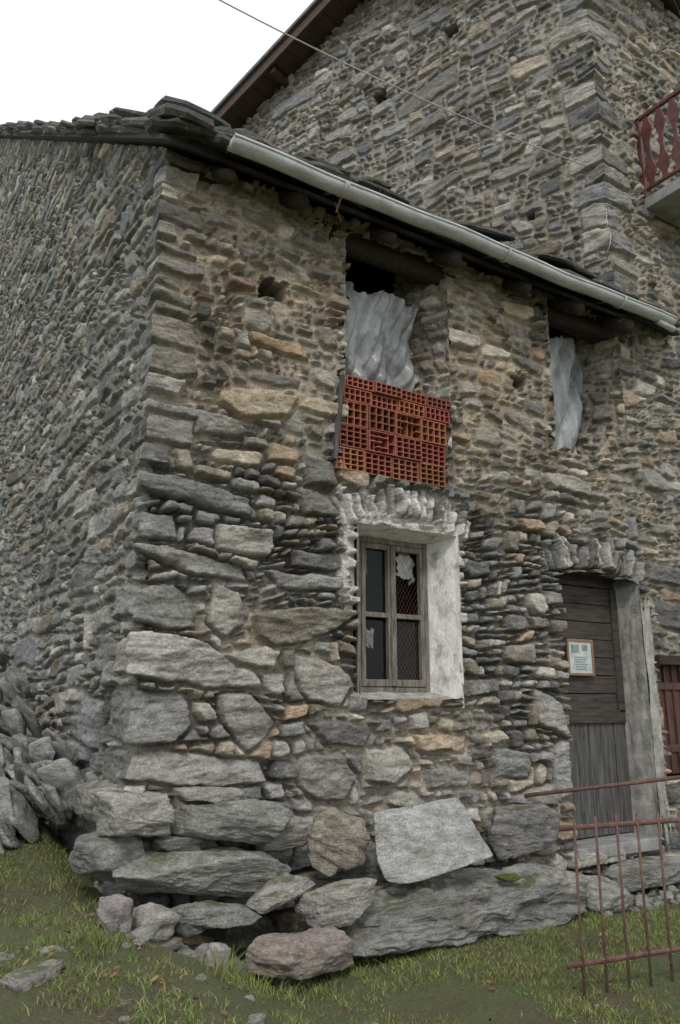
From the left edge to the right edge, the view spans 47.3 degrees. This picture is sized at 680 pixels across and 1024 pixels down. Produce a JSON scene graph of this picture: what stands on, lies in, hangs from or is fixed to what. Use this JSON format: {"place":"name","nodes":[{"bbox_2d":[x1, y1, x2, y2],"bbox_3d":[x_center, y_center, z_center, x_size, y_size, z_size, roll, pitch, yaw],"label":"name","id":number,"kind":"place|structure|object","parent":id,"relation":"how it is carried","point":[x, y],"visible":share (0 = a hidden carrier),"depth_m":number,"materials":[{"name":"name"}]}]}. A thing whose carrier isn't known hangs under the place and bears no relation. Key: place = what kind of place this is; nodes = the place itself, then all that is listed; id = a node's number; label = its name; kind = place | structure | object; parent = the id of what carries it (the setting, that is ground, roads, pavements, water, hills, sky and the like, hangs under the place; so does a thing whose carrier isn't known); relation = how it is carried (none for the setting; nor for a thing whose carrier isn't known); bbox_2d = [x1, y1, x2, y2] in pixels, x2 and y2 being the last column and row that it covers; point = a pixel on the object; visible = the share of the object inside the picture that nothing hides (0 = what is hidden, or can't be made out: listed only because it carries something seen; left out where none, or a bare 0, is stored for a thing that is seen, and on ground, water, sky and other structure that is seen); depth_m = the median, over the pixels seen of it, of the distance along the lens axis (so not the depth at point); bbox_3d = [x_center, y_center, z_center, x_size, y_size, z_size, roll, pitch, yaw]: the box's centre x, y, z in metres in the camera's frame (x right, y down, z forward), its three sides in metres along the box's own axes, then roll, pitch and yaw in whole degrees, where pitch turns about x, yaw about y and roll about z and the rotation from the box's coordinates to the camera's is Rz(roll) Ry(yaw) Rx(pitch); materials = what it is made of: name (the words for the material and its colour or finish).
{"place":"outdoors","nodes":[
{"label":"outdoors","id":0,"kind":"place"},
{"bbox_2d":[0,800,679,1023],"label":"ground","id":1,"kind":"structure","parent":0,"point":[481,1004],"depth_m":3.97,"materials":[{"name":"green plant"}]},
{"bbox_2d":[0,959,62,992],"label":"boulder","id":2,"kind":"object","parent":1,"relation":"on","point":[20,979],"visible":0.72,"depth_m":3.17,"materials":[{"name":"grey stone"}]},
{"bbox_2d":[0,649,85,856],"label":"scree pile","id":3,"kind":"object","parent":1,"relation":"on","point":[40,772],"visible":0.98,"depth_m":5.34,"materials":[{"name":"grey stone"}]},
{"bbox_2d":[35,945,75,952],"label":"boulder","id":4,"kind":"object","parent":1,"relation":"on","point":[44,949],"visible":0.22,"depth_m":3.58,"materials":[{"name":"grey stone"}]},
{"bbox_2d":[96,894,132,930],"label":"boulder","id":5,"kind":"object","parent":1,"relation":"on","point":[113,910],"visible":0.88,"depth_m":3.97,"materials":[{"name":"grey stone"}]},
{"bbox_2d":[131,902,179,942],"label":"boulder","id":6,"kind":"object","parent":1,"relation":"on","point":[163,920],"visible":0.69,"depth_m":4.09,"materials":[{"name":"grey stone"}]},
{"bbox_2d":[173,915,204,937],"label":"boulder","id":7,"kind":"object","parent":1,"relation":"on","point":[182,928],"visible":0.48,"depth_m":4.23,"materials":[{"name":"grey stone"}]},
{"bbox_2d":[171,900,261,928],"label":"boulder","id":8,"kind":"object","parent":1,"relation":"on","point":[208,914],"visible":0.84,"depth_m":4.33,"materials":[{"name":"grey stone"}]},
{"bbox_2d":[112,846,290,898],"bbox_3d":[-0.854,2.174,4.690,1.129,0.332,0.520,9,-16,-31],"label":"boulder","id":9,"kind":"object","parent":8,"relation":"on","point":[236,872],"visible":0.88,"depth_m":4.53,"materials":[{"name":"grey stone"}]},
{"bbox_2d":[67,831,145,882],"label":"boulder","id":10,"kind":"object","parent":9,"relation":"on","point":[92,855],"visible":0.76,"depth_m":4.43,"materials":[{"name":"grey stone"}]},
{"bbox_2d":[74,779,117,822],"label":"boulder","id":11,"kind":"object","parent":10,"relation":"on","point":[84,806],"visible":0.47,"depth_m":4.95,"materials":[{"name":"grey stone"}]},
{"bbox_2d":[89,787,174,837],"bbox_3d":[-1.228,1.799,4.622,0.461,0.290,0.493,9,-16,-31],"label":"boulder","id":12,"kind":"object","parent":10,"relation":"on","point":[118,812],"visible":0.95,"depth_m":4.49,"materials":[{"name":"grey stone"}]},
{"bbox_2d":[143,835,203,851],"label":"boulder","id":13,"kind":"object","parent":9,"relation":"on","point":[169,843],"visible":0.82,"depth_m":4.65,"materials":[{"name":"grey stone"}]},
{"bbox_2d":[169,797,293,843],"bbox_3d":[-0.705,1.969,4.929,0.798,0.274,0.440,9,-16,-31],"label":"boulder","id":14,"kind":"object","parent":9,"relation":"on","point":[250,821],"visible":0.94,"depth_m":4.79,"materials":[{"name":"grey stone"}]},
{"bbox_2d":[170,786,244,802],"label":"boulder","id":15,"kind":"object","parent":14,"relation":"on","point":[212,794],"visible":1,"depth_m":4.91,"materials":[{"name":"grey stone"}]},
{"bbox_2d":[255,823,309,851],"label":"boulder","id":16,"kind":"object","parent":9,"relation":"on","point":[292,835],"visible":0.56,"depth_m":5.03,"materials":[{"name":"grey stone"}]},
{"bbox_2d":[245,873,314,913],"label":"boulder","id":17,"kind":"object","parent":8,"relation":"on","point":[280,890],"visible":1,"depth_m":4.55,"materials":[{"name":"grey stone"}]},
{"bbox_2d":[202,942,231,965],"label":"boulder","id":18,"kind":"object","parent":1,"relation":"on","point":[225,951],"visible":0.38,"depth_m":4.01,"materials":[{"name":"grey stone"}]},
{"bbox_2d":[245,926,353,979],"bbox_3d":[-0.205,2.444,4.305,0.671,0.230,0.344,13,-19,-43],"label":"boulder","id":19,"kind":"object","parent":1,"relation":"on","point":[309,953],"visible":1,"depth_m":4.17,"materials":[{"name":"grey stone"}]},
{"bbox_2d":[294,877,376,927],"bbox_3d":[-0.025,2.335,4.654,0.492,0.241,0.282,4,-14,-17],"label":"boulder","id":20,"kind":"object","parent":19,"relation":"on","point":[343,903],"visible":0.99,"depth_m":4.55,"materials":[{"name":"grey stone"}]},
{"bbox_2d":[0,861,672,1023],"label":"fallen leaves","id":21,"kind":"object","parent":1,"relation":"on","point":[155,977],"visible":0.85,"depth_m":3.66,"materials":[{"name":"brown plant"}]},
{"bbox_2d":[0,95,679,949],"bbox_3d":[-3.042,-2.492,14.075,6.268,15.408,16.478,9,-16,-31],"label":"stone hut","id":22,"kind":"object","parent":1,"relation":"on","point":[216,569],"visible":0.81,"depth_m":6.38,"materials":[{"name":"grey stone"}]},
{"bbox_2d":[215,0,333,118],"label":"verge board","id":23,"kind":"object","parent":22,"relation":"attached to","point":[312,16],"depth_m":12.39,"materials":[{"name":"brown wood"}]},
{"bbox_2d":[365,549,366,577],"bbox_3d":[0.197,0.424,6.384,0.060,0.760,0.031,9,-16,-31],"label":"torn window plastic","id":24,"kind":"structure","parent":22,"relation":"in","point":[365,549],"depth_m":6.39,"materials":[{"name":"grey plastic"}]},
{"bbox_2d":[366,628,373,647],"bbox_3d":[0.217,1.015,6.254,0.130,0.210,0.026,9,-16,-31],"label":"torn window plastic","id":25,"kind":"structure","parent":22,"relation":"in","point":[369,634],"depth_m":6.26,"materials":[{"name":"white plastic"}]},
{"bbox_2d":[328,374,450,488],"bbox_3d":[0.404,-0.656,6.511,1.232,0.860,0.275,9,-16,-31],"label":"hollow brick infill","id":26,"kind":"object","parent":22,"relation":"attached to","point":[395,433],"visible":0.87,"depth_m":6.41,"materials":[{"name":"brick"}]},
{"bbox_2d":[352,536,429,692],"bbox_3d":[0.426,0.845,6.380,0.730,1.260,0.094,9,-16,-31],"label":"window frame","id":27,"kind":"structure","parent":22,"relation":"in","point":[391,683],"depth_m":6.36,"materials":[{"name":"grey wood"}]},
{"bbox_2d":[395,553,414,583],"bbox_3d":[0.551,0.468,6.606,0.220,0.320,0.038,9,-16,-31],"label":"torn window plastic","id":28,"kind":"structure","parent":22,"relation":"in","point":[404,561],"depth_m":6.60,"materials":[{"name":"white plastic"}]},
{"bbox_2d":[241,0,621,369],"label":"side wall","id":29,"kind":"structure","parent":22,"relation":"attached to","point":[523,70],"depth_m":10.28,"materials":[{"name":"grey stone"}]},
{"bbox_2d":[229,0,370,122],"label":"roof purlins","id":30,"kind":"object","parent":29,"relation":"attached to","point":[281,78],"visible":0.31,"depth_m":12.57,"materials":[{"name":"wood"}]},
{"bbox_2d":[219,0,658,189],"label":"overhead cable","id":31,"kind":"object","parent":29,"relation":"attached to","point":[397,87],"visible":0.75,"depth_m":8.04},
{"bbox_2d":[211,0,679,113],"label":"roof slates","id":32,"kind":"object","parent":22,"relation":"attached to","point":[269,52],"depth_m":12.44,"materials":[{"name":"grey stone"}]},
{"bbox_2d":[226,133,677,331],"bbox_3d":[1.323,-2.259,7.008,5.136,0.353,0.382,9,-16,-31],"label":"roof gutter","id":33,"kind":"object","parent":22,"relation":"attached to","point":[278,160],"visible":1,"depth_m":6.50,"materials":[{"name":"metal"}]},
{"bbox_2d":[553,575,625,723],"bbox_3d":[2.346,1.314,7.522,1.060,1.410,0.064,9,-16,-31],"label":"plank door","id":34,"kind":"structure","parent":22,"relation":"in","point":[586,708],"depth_m":7.60,"materials":[{"name":"brown wood"}]},
{"bbox_2d":[565,638,594,675],"bbox_3d":[2.293,1.386,7.417,0.362,0.342,0.020,9,-16,-31],"label":"framed notice","id":35,"kind":"object","parent":34,"relation":"attached to","point":[580,656],"visible":1,"depth_m":7.41,"materials":[{"name":"white paper"}]},
{"bbox_2d":[0,883,679,1023],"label":"loose stones","id":36,"kind":"object","parent":1,"relation":"on","point":[148,933],"visible":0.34,"depth_m":3.97,"materials":[{"name":"grey stone"}]},
{"bbox_2d":[296,863,588,957],"bbox_3d":[0.794,2.646,5.221,2.445,0.440,0.607,9,-16,-31],"label":"boulder","id":37,"kind":"object","parent":1,"relation":"on","point":[461,906],"visible":0.75,"depth_m":5.01,"materials":[{"name":"grey stone"}]},
{"bbox_2d":[316,852,388,881],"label":"boulder","id":38,"kind":"object","parent":37,"relation":"on","point":[370,868],"visible":0.24,"depth_m":5.13,"materials":[{"name":"grey stone"}]},
{"bbox_2d":[306,807,370,876],"bbox_3d":[-0.035,2.118,5.007,0.454,0.407,0.278,9,-16,-31],"label":"boulder","id":39,"kind":"object","parent":38,"relation":"on","point":[337,840],"visible":1,"depth_m":4.90,"materials":[{"name":"stone"}]},
{"bbox_2d":[374,797,492,883],"bbox_3d":[0.593,2.179,5.194,0.902,0.455,0.332,9,-16,-31],"label":"leaning stone slab","id":40,"kind":"object","parent":37,"relation":"on","point":[420,842],"depth_m":5.14,"materials":[{"name":"grey stone"}]},
{"bbox_2d":[494,873,520,881],"bbox_3d":[1.155,2.523,5.357,0.199,0.054,0.110,9,-16,-31],"label":"moss cushion","id":41,"kind":"object","parent":37,"relation":"on","point":[513,877],"visible":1,"depth_m":5.32,"materials":[{"name":"green plant"}]},
{"bbox_2d":[485,803,560,859],"bbox_3d":[1.476,2.565,6.280,0.835,0.392,0.246,9,-16,-31],"label":"boulder","id":42,"kind":"object","parent":37,"relation":"on","point":[513,831],"visible":0.99,"depth_m":6.15,"materials":[{"name":"grey stone"}]},
{"bbox_2d":[522,862,588,899],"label":"boulder","id":43,"kind":"object","parent":37,"relation":"on","point":[557,873],"visible":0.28,"depth_m":5.68,"materials":[{"name":"grey stone"}]},
{"bbox_2d":[524,775,679,797],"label":"iron handrail","id":44,"kind":"object","parent":1,"relation":"on","point":[610,785],"visible":1,"depth_m":6.26,"materials":[{"name":"brown metal"}]},
{"bbox_2d":[585,875,632,913],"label":"boulder","id":45,"kind":"object","parent":1,"relation":"on","point":[611,896],"visible":0.44,"depth_m":5.92,"materials":[{"name":"grey stone"}]},
{"bbox_2d":[558,812,679,995],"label":"rusty iron fence","id":46,"kind":"object","parent":1,"relation":"on","point":[627,957],"visible":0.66,"depth_m":4.26,"materials":[{"name":"brown metal"}]},
{"bbox_2d":[585,0,679,855],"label":"front wall","id":47,"kind":"structure","parent":1,"relation":"on","point":[635,56],"depth_m":8.91,"materials":[{"name":"grey stone"}]},
{"bbox_2d":[634,87,679,227],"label":"balcony","id":48,"kind":"structure","parent":47,"relation":"attached to","point":[663,203],"depth_m":9.17,"materials":[{"name":"metal"}]},
{"bbox_2d":[654,655,679,665],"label":"shutter lintel","id":49,"kind":"structure","parent":47,"relation":"attached to","point":[670,660],"depth_m":7.70,"materials":[{"name":"brown wood"}]},
{"bbox_2d":[656,665,679,773],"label":"cellar shutter","id":50,"kind":"object","parent":49,"relation":"attached to","point":[669,686],"visible":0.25,"depth_m":7.79,"materials":[{"name":"red wood"}]},
{"bbox_2d":[595,588,679,775],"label":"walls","id":51,"kind":"structure","parent":1,"relation":"on","point":[676,774],"depth_m":14.59,"materials":[{"name":"paint"}]},
{"bbox_2d":[601,856,679,892],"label":"boulder","id":52,"kind":"object","parent":1,"relation":"on","point":[652,874],"visible":0.73,"depth_m":6.52,"materials":[{"name":"grey stone"}]},
{"bbox_2d":[222,0,679,209],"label":"roof soffit","id":53,"kind":"structure","parent":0,"point":[336,12],"depth_m":12.47,"materials":[{"name":"wood"}]}
]}

